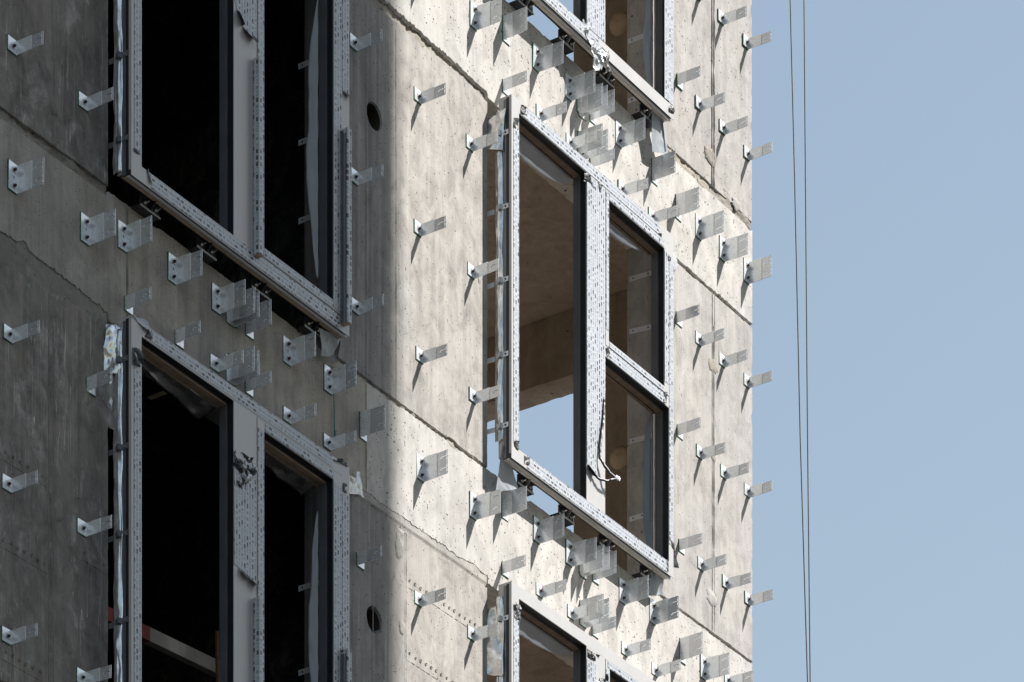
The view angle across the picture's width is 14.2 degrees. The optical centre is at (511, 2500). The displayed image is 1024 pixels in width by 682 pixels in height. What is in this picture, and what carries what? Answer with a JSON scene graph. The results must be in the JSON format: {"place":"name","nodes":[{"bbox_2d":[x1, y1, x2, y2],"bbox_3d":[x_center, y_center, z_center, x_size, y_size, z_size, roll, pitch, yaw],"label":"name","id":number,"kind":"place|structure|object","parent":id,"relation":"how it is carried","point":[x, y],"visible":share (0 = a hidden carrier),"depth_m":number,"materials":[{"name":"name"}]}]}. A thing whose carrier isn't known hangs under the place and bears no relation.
{"place":"outdoors","nodes":[
{"label":"outdoors","id":0,"kind":"place"},
{"bbox_2d":[486,0,1023,681],"label":"sky","id":1,"kind":"structure","parent":0,"point":[915,108],"materials":[{"name":"blue"}]},
{"bbox_2d":[790,0,807,681],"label":"steel cable","id":2,"kind":"object","parent":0,"point":[798,342],"visible":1,"depth_m":29.73,"materials":[{"name":"metal"}]},
{"bbox_2d":[803,0,810,681],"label":"steel cable","id":3,"kind":"object","parent":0,"point":[806,346],"visible":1,"depth_m":29.84,"materials":[{"name":"metal"}]},
{"bbox_3d":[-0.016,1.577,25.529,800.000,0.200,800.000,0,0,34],"label":"ground","id":4,"kind":"structure","parent":0,"visible":0},
{"bbox_2d":[0,0,751,681],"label":"apartment building","id":5,"kind":"structure","parent":4,"relation":"on","point":[64,284],"depth_m":24.98,"materials":[{"name":"concrete"}]},
{"bbox_2d":[1,623,36,645],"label":"wall bracket","id":6,"kind":"object","parent":5,"relation":"attached to","point":[11,637],"depth_m":21.55,"materials":[{"name":"metal"}]},
{"bbox_2d":[2,470,36,493],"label":"wall bracket","id":7,"kind":"object","parent":5,"relation":"attached to","point":[14,484],"depth_m":21.56,"materials":[{"name":"metal"}]},
{"bbox_2d":[3,320,39,344],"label":"wall bracket","id":8,"kind":"object","parent":5,"relation":"attached to","point":[16,334],"depth_m":21.57,"materials":[{"name":"metal"}]},
{"bbox_2d":[7,31,42,56],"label":"wall bracket","id":9,"kind":"object","parent":5,"relation":"attached to","point":[20,46],"depth_m":21.59,"materials":[{"name":"metal"}]},
{"bbox_2d":[7,157,43,194],"bbox_3d":[-2.557,-12.243,21.563,0.184,0.156,0.078,1,0,32],"label":"wall bracket","id":10,"kind":"object","parent":5,"relation":"attached to","point":[23,177],"depth_m":21.59,"materials":[{"name":"metal"}]},
{"bbox_2d":[76,665,110,681],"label":"wall bracket","id":11,"kind":"object","parent":5,"relation":"attached to","point":[96,675],"depth_m":22.06,"materials":[{"name":"metal"}]},
{"bbox_2d":[77,515,111,537],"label":"wall bracket","id":12,"kind":"object","parent":5,"relation":"attached to","point":[84,529],"depth_m":22.07,"materials":[{"name":"metal"}]},
{"bbox_2d":[78,87,112,112],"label":"wall bracket","id":13,"kind":"object","parent":5,"relation":"attached to","point":[86,103],"depth_m":22.08,"materials":[{"name":"metal"}]},
{"bbox_2d":[80,209,115,246],"bbox_3d":[-2.228,-12.245,22.058,0.184,0.156,0.078,-1,-1,33],"label":"wall bracket","id":14,"kind":"object","parent":5,"relation":"attached to","point":[94,229],"depth_m":22.09,"materials":[{"name":"metal"}]},
{"bbox_2d":[86,368,111,396],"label":"wall bracket","id":15,"kind":"object","parent":5,"relation":"attached to","point":[95,381],"depth_m":22.07,"materials":[{"name":"metal"}]},
{"bbox_2d":[117,215,151,253],"bbox_3d":[-2.055,-12.354,22.321,0.184,0.156,0.078,-1,-1,35],"label":"wall bracket","id":16,"kind":"object","parent":5,"relation":"attached to","point":[131,236],"depth_m":22.35,"materials":[{"name":"metal"}]},
{"bbox_2d":[124,287,150,315],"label":"wall bracket","id":17,"kind":"object","parent":5,"relation":"attached to","point":[132,300],"depth_m":22.35,"materials":[{"name":"metal"}]},
{"bbox_2d":[108,606,215,677],"bbox_3d":[-1.788,-10.530,23.465,0.050,0.223,2.000,0,0,34],"label":"timber plank","id":18,"kind":"object","parent":5,"relation":"attached to","point":[176,649],"visible":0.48,"depth_m":23.26,"materials":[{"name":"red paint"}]},
{"bbox_2d":[167,250,201,285],"bbox_3d":[-1.810,-12.369,22.681,0.184,0.156,0.078,1,1,33],"label":"wall bracket","id":19,"kind":"object","parent":5,"relation":"attached to","point":[181,269],"depth_m":22.71,"materials":[{"name":"metal"}]},
{"bbox_2d":[174,320,200,349],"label":"wall bracket","id":20,"kind":"object","parent":5,"relation":"attached to","point":[182,334],"depth_m":22.71,"materials":[{"name":"metal"}]},
{"bbox_2d":[215,631,218,681],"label":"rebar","id":21,"kind":"object","parent":5,"relation":"attached to","point":[217,654],"visible":0.96,"depth_m":23.39,"materials":[{"name":"black metal"}]},
{"bbox_2d":[210,350,242,372],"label":"wall bracket","id":22,"kind":"object","parent":5,"relation":"attached to","point":[217,365],"depth_m":23.03,"materials":[{"name":"metal"}]},
{"bbox_2d":[211,279,245,315],"bbox_3d":[-1.592,-12.382,23.010,0.184,0.156,0.078,-1,-1,33],"label":"wall bracket","id":23,"kind":"object","parent":5,"relation":"attached to","point":[226,298],"depth_m":23.04,"materials":[{"name":"metal"}]},
{"bbox_2d":[108,0,351,363],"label":"window frame","id":24,"kind":"object","parent":5,"relation":"attached to","point":[235,235],"visible":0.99,"depth_m":23.08,"materials":[{"name":"beige paint"}]},
{"bbox_2d":[103,314,363,681],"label":"window frame","id":25,"kind":"object","parent":5,"relation":"attached to","point":[255,437],"visible":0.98,"depth_m":22.98,"materials":[{"name":"beige paint"}]},
{"bbox_2d":[228,346,253,385],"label":"wall bracket","id":26,"kind":"object","parent":5,"relation":"attached to","point":[241,369],"depth_m":23.09,"materials":[{"name":"metal"}]},
{"bbox_2d":[230,287,254,327],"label":"wall bracket","id":27,"kind":"object","parent":5,"relation":"attached to","point":[247,309],"depth_m":23.09,"materials":[{"name":"metal"}]},
{"bbox_2d":[226,350,258,386],"bbox_3d":[-1.521,-12.040,23.119,0.184,0.156,0.078,-1,0,35],"label":"wall bracket","id":28,"kind":"object","parent":5,"relation":"attached to","point":[246,377],"depth_m":23.14,"materials":[{"name":"metal"}]},
{"bbox_2d":[226,291,258,327],"bbox_3d":[-1.520,-12.369,23.119,0.184,0.156,0.078,0,0,35],"label":"wall bracket","id":29,"kind":"object","parent":5,"relation":"attached to","point":[250,317],"depth_m":23.14,"materials":[{"name":"metal"}]},
{"bbox_2d":[245,299,271,340],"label":"wall bracket","id":30,"kind":"object","parent":5,"relation":"attached to","point":[261,321],"depth_m":23.23,"materials":[{"name":"metal"}]},
{"bbox_2d":[245,371,271,397],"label":"wall bracket","id":31,"kind":"object","parent":5,"relation":"attached to","point":[259,381],"depth_m":23.24,"materials":[{"name":"metal"}]},
{"bbox_2d":[283,331,315,366],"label":"wall bracket","id":32,"kind":"object","parent":5,"relation":"attached to","point":[297,350],"depth_m":23.59,"materials":[{"name":"metal"}]},
{"bbox_2d":[283,403,315,424],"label":"wall bracket","id":33,"kind":"object","parent":5,"relation":"attached to","point":[290,417],"depth_m":23.59,"materials":[{"name":"metal"}]},
{"bbox_2d":[323,430,355,451],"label":"wall bracket","id":34,"kind":"object","parent":5,"relation":"attached to","point":[330,444],"depth_m":23.92,"materials":[{"name":"metal"}]},
{"bbox_2d":[323,361,356,395],"bbox_3d":[-1.003,-12.384,23.892,0.184,0.156,0.078,0,-1,34],"label":"wall bracket","id":35,"kind":"object","parent":5,"relation":"attached to","point":[337,379],"depth_m":23.92,"materials":[{"name":"metal"}]},
{"bbox_2d":[349,29,381,51],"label":"wall bracket","id":36,"kind":"object","parent":5,"relation":"attached to","point":[361,42],"depth_m":24.14,"materials":[{"name":"metal"}]},
{"bbox_2d":[352,164,382,185],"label":"wall bracket","id":37,"kind":"object","parent":5,"relation":"attached to","point":[364,176],"depth_m":24.14,"materials":[{"name":"metal"}]},
{"bbox_2d":[352,293,383,315],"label":"wall bracket","id":38,"kind":"object","parent":5,"relation":"attached to","point":[363,306],"depth_m":24.15,"materials":[{"name":"metal"}]},
{"bbox_2d":[356,545,381,570],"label":"wall bracket","id":39,"kind":"object","parent":5,"relation":"attached to","point":[365,556],"depth_m":24.14,"materials":[{"name":"metal"}]},
{"bbox_2d":[359,404,385,441],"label":"wall bracket","id":40,"kind":"object","parent":5,"relation":"attached to","point":[371,420],"depth_m":24.16,"materials":[{"name":"metal"}]},
{"bbox_2d":[414,216,445,237],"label":"wall bracket","id":41,"kind":"object","parent":5,"relation":"attached to","point":[425,228],"depth_m":24.68,"materials":[{"name":"metal"}]},
{"bbox_2d":[414,83,445,104],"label":"wall bracket","id":42,"kind":"object","parent":5,"relation":"attached to","point":[425,96],"depth_m":24.68,"materials":[{"name":"metal"}]},
{"bbox_2d":[414,587,445,607],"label":"wall bracket","id":43,"kind":"object","parent":5,"relation":"attached to","point":[426,599],"depth_m":24.68,"materials":[{"name":"metal"}]},
{"bbox_2d":[415,343,447,364],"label":"wall bracket","id":44,"kind":"object","parent":5,"relation":"attached to","point":[426,356],"depth_m":24.70,"materials":[{"name":"metal"}]},
{"bbox_2d":[416,449,447,482],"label":"wall bracket","id":45,"kind":"object","parent":5,"relation":"attached to","point":[429,467],"depth_m":24.70,"materials":[{"name":"metal"}]},
{"bbox_2d":[466,131,496,152],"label":"wall bracket","id":46,"kind":"object","parent":5,"relation":"attached to","point":[475,144],"depth_m":25.14,"materials":[{"name":"metal"}]},
{"bbox_2d":[467,622,498,641],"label":"wall bracket","id":47,"kind":"object","parent":5,"relation":"attached to","point":[476,634],"depth_m":25.15,"materials":[{"name":"metal"}]},
{"bbox_2d":[467,258,498,279],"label":"wall bracket","id":48,"kind":"object","parent":5,"relation":"attached to","point":[478,271],"depth_m":25.15,"materials":[{"name":"metal"}]},
{"bbox_2d":[469,489,500,520],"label":"wall bracket","id":49,"kind":"object","parent":5,"relation":"attached to","point":[484,505],"depth_m":25.17,"materials":[{"name":"metal"}]},
{"bbox_2d":[469,0,500,31],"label":"wall bracket","id":50,"kind":"object","parent":5,"relation":"attached to","point":[481,16],"depth_m":25.18,"materials":[{"name":"metal"}]},
{"bbox_2d":[469,384,500,404],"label":"wall bracket","id":51,"kind":"object","parent":5,"relation":"attached to","point":[483,395],"depth_m":25.17,"materials":[{"name":"metal"}]},
{"bbox_2d":[501,554,525,578],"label":"wall bracket","id":52,"kind":"object","parent":5,"relation":"attached to","point":[507,566],"depth_m":25.41,"materials":[{"name":"metal"}]},
{"bbox_2d":[501,486,526,521],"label":"wall bracket","id":53,"kind":"object","parent":5,"relation":"attached to","point":[513,501],"depth_m":25.41,"materials":[{"name":"metal"}]},
{"bbox_2d":[502,6,526,45],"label":"wall bracket","id":54,"kind":"object","parent":5,"relation":"attached to","point":[513,23],"depth_m":25.42,"materials":[{"name":"metal"}]},
{"bbox_2d":[502,70,526,95],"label":"wall bracket","id":55,"kind":"object","parent":5,"relation":"attached to","point":[512,81],"depth_m":25.42,"materials":[{"name":"metal"}]},
{"bbox_2d":[532,40,563,72],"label":"wall bracket","id":56,"kind":"object","parent":5,"relation":"attached to","point":[545,57],"depth_m":25.75,"materials":[{"name":"metal"}]},
{"bbox_2d":[533,513,563,544],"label":"wall bracket","id":57,"kind":"object","parent":5,"relation":"attached to","point":[546,529],"depth_m":25.76,"materials":[{"name":"metal"}]},
{"bbox_2d":[536,579,565,598],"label":"wall bracket","id":58,"kind":"object","parent":5,"relation":"attached to","point":[547,590],"depth_m":25.79,"materials":[{"name":"metal"}]},
{"bbox_2d":[536,101,566,120],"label":"wall bracket","id":59,"kind":"object","parent":5,"relation":"attached to","point":[552,111],"depth_m":25.79,"materials":[{"name":"metal"}]},
{"bbox_2d":[486,581,654,681],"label":"window frame","id":60,"kind":"object","parent":5,"relation":"attached to","point":[516,611],"visible":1,"depth_m":25.68,"materials":[{"name":"beige paint"}]},
{"bbox_2d":[565,69,594,101],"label":"wall bracket","id":61,"kind":"object","parent":5,"relation":"attached to","point":[577,86],"depth_m":26.07,"materials":[{"name":"metal"}]},
{"bbox_2d":[565,537,595,567],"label":"wall bracket","id":62,"kind":"object","parent":5,"relation":"attached to","point":[579,552],"depth_m":26.07,"materials":[{"name":"metal"}]},
{"bbox_2d":[566,130,595,148],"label":"wall bracket","id":63,"kind":"object","parent":5,"relation":"attached to","point":[579,141],"depth_m":26.08,"materials":[{"name":"metal"}]},
{"bbox_2d":[567,601,597,620],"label":"wall bracket","id":64,"kind":"object","parent":5,"relation":"attached to","point":[573,614],"depth_m":26.09,"materials":[{"name":"metal"}]},
{"bbox_2d":[487,94,678,595],"bbox_3d":[0.482,-13.615,26.226,0.433,2.431,2.231,0,0,34],"label":"window frame","id":65,"kind":"object","parent":5,"relation":"attached to","point":[604,206],"visible":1,"depth_m":26.02,"materials":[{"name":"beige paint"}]},
{"bbox_2d":[578,83,602,119],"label":"wall bracket","id":66,"kind":"object","parent":5,"relation":"attached to","point":[588,102],"depth_m":26.13,"materials":[{"name":"metal"}]},
{"bbox_2d":[578,123,602,153],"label":"wall bracket","id":67,"kind":"object","parent":5,"relation":"attached to","point":[590,146],"depth_m":26.12,"materials":[{"name":"metal"}]},
{"bbox_2d":[579,594,603,627],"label":"wall bracket","id":68,"kind":"object","parent":5,"relation":"attached to","point":[599,614],"depth_m":26.14,"materials":[{"name":"metal"}]},
{"bbox_2d":[579,545,603,579],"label":"wall bracket","id":69,"kind":"object","parent":5,"relation":"attached to","point":[594,565],"depth_m":26.13,"materials":[{"name":"metal"}]},
{"bbox_2d":[509,0,674,153],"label":"window frame","id":70,"kind":"object","parent":5,"relation":"attached to","point":[582,26],"visible":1,"depth_m":26.49,"materials":[{"name":"beige paint"}]},
{"bbox_2d":[577,129,607,159],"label":"wall bracket","id":71,"kind":"object","parent":5,"relation":"attached to","point":[593,153],"depth_m":26.17,"materials":[{"name":"metal"}]},
{"bbox_2d":[579,598,609,628],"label":"wall bracket","id":72,"kind":"object","parent":5,"relation":"attached to","point":[598,620],"depth_m":26.18,"materials":[{"name":"metal"}]},
{"bbox_2d":[579,546,609,575],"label":"wall bracket","id":73,"kind":"object","parent":5,"relation":"attached to","point":[606,559],"depth_m":26.17,"materials":[{"name":"metal"}]},
{"bbox_2d":[589,89,613,125],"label":"wall bracket","id":74,"kind":"object","parent":5,"relation":"attached to","point":[602,112],"depth_m":26.23,"materials":[{"name":"metal"}]},
{"bbox_2d":[589,149,613,167],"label":"wall bracket","id":75,"kind":"object","parent":5,"relation":"attached to","point":[600,159],"depth_m":26.25,"materials":[{"name":"metal"}]},
{"bbox_2d":[592,550,615,585],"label":"wall bracket","id":76,"kind":"object","parent":5,"relation":"attached to","point":[609,571],"depth_m":26.25,"materials":[{"name":"metal"}]},
{"bbox_2d":[592,616,615,638],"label":"wall bracket","id":77,"kind":"object","parent":5,"relation":"attached to","point":[597,629],"depth_m":26.27,"materials":[{"name":"metal"}]},
{"bbox_2d":[615,116,644,148],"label":"wall bracket","id":78,"kind":"object","parent":5,"relation":"attached to","point":[627,134],"depth_m":26.56,"materials":[{"name":"metal"}]},
{"bbox_2d":[618,178,647,194],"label":"wall bracket","id":79,"kind":"object","parent":5,"relation":"attached to","point":[632,187],"depth_m":26.58,"materials":[{"name":"metal"}]},
{"bbox_2d":[619,575,648,605],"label":"wall bracket","id":80,"kind":"object","parent":5,"relation":"attached to","point":[632,590],"depth_m":26.60,"materials":[{"name":"metal"}]},
{"bbox_2d":[621,638,650,657],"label":"wall bracket","id":81,"kind":"object","parent":5,"relation":"attached to","point":[632,649],"depth_m":26.62,"materials":[{"name":"metal"}]},
{"bbox_2d":[648,205,677,221],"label":"wall bracket","id":82,"kind":"object","parent":5,"relation":"attached to","point":[662,215],"depth_m":26.89,"materials":[{"name":"metal"}]},
{"bbox_2d":[651,150,675,186],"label":"wall bracket","id":83,"kind":"object","parent":5,"relation":"attached to","point":[662,165],"depth_m":26.88,"materials":[{"name":"metal"}]},
{"bbox_2d":[649,595,678,625],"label":"wall bracket","id":84,"kind":"object","parent":5,"relation":"attached to","point":[661,611],"depth_m":26.91,"materials":[{"name":"metal"}]},
{"bbox_2d":[651,659,680,677],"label":"wall bracket","id":85,"kind":"object","parent":5,"relation":"attached to","point":[662,669],"depth_m":26.93,"materials":[{"name":"metal"}]},
{"bbox_2d":[675,187,698,222],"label":"wall bracket","id":86,"kind":"object","parent":5,"relation":"attached to","point":[686,201],"depth_m":27.11,"materials":[{"name":"metal"}]},
{"bbox_2d":[676,304,699,328],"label":"wall bracket","id":87,"kind":"object","parent":5,"relation":"attached to","point":[686,313],"depth_m":27.13,"materials":[{"name":"metal"}]},
{"bbox_2d":[676,66,700,90],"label":"wall bracket","id":88,"kind":"object","parent":5,"relation":"attached to","point":[686,76],"depth_m":27.14,"materials":[{"name":"metal"}]},
{"bbox_2d":[677,417,700,440],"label":"wall bracket","id":89,"kind":"object","parent":5,"relation":"attached to","point":[687,426],"depth_m":27.14,"materials":[{"name":"metal"}]},
{"bbox_2d":[678,533,702,554],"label":"wall bracket","id":90,"kind":"object","parent":5,"relation":"attached to","point":[688,542],"depth_m":27.16,"materials":[{"name":"metal"}]},
{"bbox_2d":[679,631,702,665],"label":"wall bracket","id":91,"kind":"object","parent":5,"relation":"attached to","point":[690,646],"depth_m":27.16,"materials":[{"name":"metal"}]},
{"bbox_2d":[695,210,723,240],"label":"wall bracket","id":92,"kind":"object","parent":5,"relation":"attached to","point":[707,226],"depth_m":27.39,"materials":[{"name":"metal"}]},
{"bbox_2d":[695,328,723,347],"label":"wall bracket","id":93,"kind":"object","parent":5,"relation":"attached to","point":[706,339],"depth_m":27.39,"materials":[{"name":"metal"}]},
{"bbox_2d":[695,92,724,111],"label":"wall bracket","id":94,"kind":"object","parent":5,"relation":"attached to","point":[706,103],"depth_m":27.39,"materials":[{"name":"metal"}]},
{"bbox_2d":[696,442,725,459],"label":"wall bracket","id":95,"kind":"object","parent":5,"relation":"attached to","point":[706,452],"depth_m":27.40,"materials":[{"name":"metal"}]},
{"bbox_2d":[697,554,726,572],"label":"wall bracket","id":96,"kind":"object","parent":5,"relation":"attached to","point":[707,564],"depth_m":27.42,"materials":[{"name":"metal"}]},
{"bbox_2d":[700,652,729,680],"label":"wall bracket","id":97,"kind":"object","parent":5,"relation":"attached to","point":[712,667],"depth_m":27.44,"materials":[{"name":"metal"}]},
{"bbox_2d":[717,5,746,25],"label":"wall bracket","id":98,"kind":"object","parent":5,"relation":"attached to","point":[729,17],"depth_m":27.64,"materials":[{"name":"metal"}]},
{"bbox_2d":[719,233,747,262],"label":"wall bracket","id":99,"kind":"object","parent":5,"relation":"attached to","point":[732,248],"depth_m":27.65,"materials":[{"name":"metal"}]},
{"bbox_2d":[719,116,747,135],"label":"wall bracket","id":100,"kind":"object","parent":5,"relation":"attached to","point":[730,127],"depth_m":27.65,"materials":[{"name":"metal"}]},
{"bbox_2d":[719,349,747,368],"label":"wall bracket","id":101,"kind":"object","parent":5,"relation":"attached to","point":[730,359],"depth_m":27.65,"materials":[{"name":"metal"}]},
{"bbox_2d":[720,462,748,479],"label":"wall bracket","id":102,"kind":"object","parent":5,"relation":"attached to","point":[730,472],"depth_m":27.66,"materials":[{"name":"metal"}]},
{"bbox_2d":[722,572,750,589],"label":"wall bracket","id":103,"kind":"object","parent":5,"relation":"attached to","point":[733,582],"depth_m":27.68,"materials":[{"name":"metal"}]},
{"bbox_2d":[724,670,752,681],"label":"wall bracket","id":104,"kind":"object","parent":5,"relation":"attached to","point":[741,677],"depth_m":27.70,"materials":[{"name":"metal"}]},
{"bbox_2d":[742,30,771,49],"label":"wall bracket","id":105,"kind":"object","parent":5,"relation":"attached to","point":[752,42],"depth_m":27.91,"materials":[{"name":"metal"}]},
{"bbox_2d":[743,255,771,284],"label":"wall bracket","id":106,"kind":"object","parent":5,"relation":"attached to","point":[756,270],"depth_m":27.91,"materials":[{"name":"metal"}]},
{"bbox_2d":[743,142,771,161],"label":"wall bracket","id":107,"kind":"object","parent":5,"relation":"attached to","point":[754,153],"depth_m":27.92,"materials":[{"name":"metal"}]},
{"bbox_2d":[743,370,771,388],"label":"wall bracket","id":108,"kind":"object","parent":5,"relation":"attached to","point":[753,381],"depth_m":27.92,"materials":[{"name":"metal"}]},
{"bbox_2d":[744,589,772,606],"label":"wall bracket","id":109,"kind":"object","parent":5,"relation":"attached to","point":[754,599],"depth_m":27.93,"materials":[{"name":"metal"}]},
{"bbox_2d":[744,480,772,498],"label":"wall bracket","id":110,"kind":"object","parent":5,"relation":"attached to","point":[755,490],"depth_m":27.93,"materials":[{"name":"metal"}]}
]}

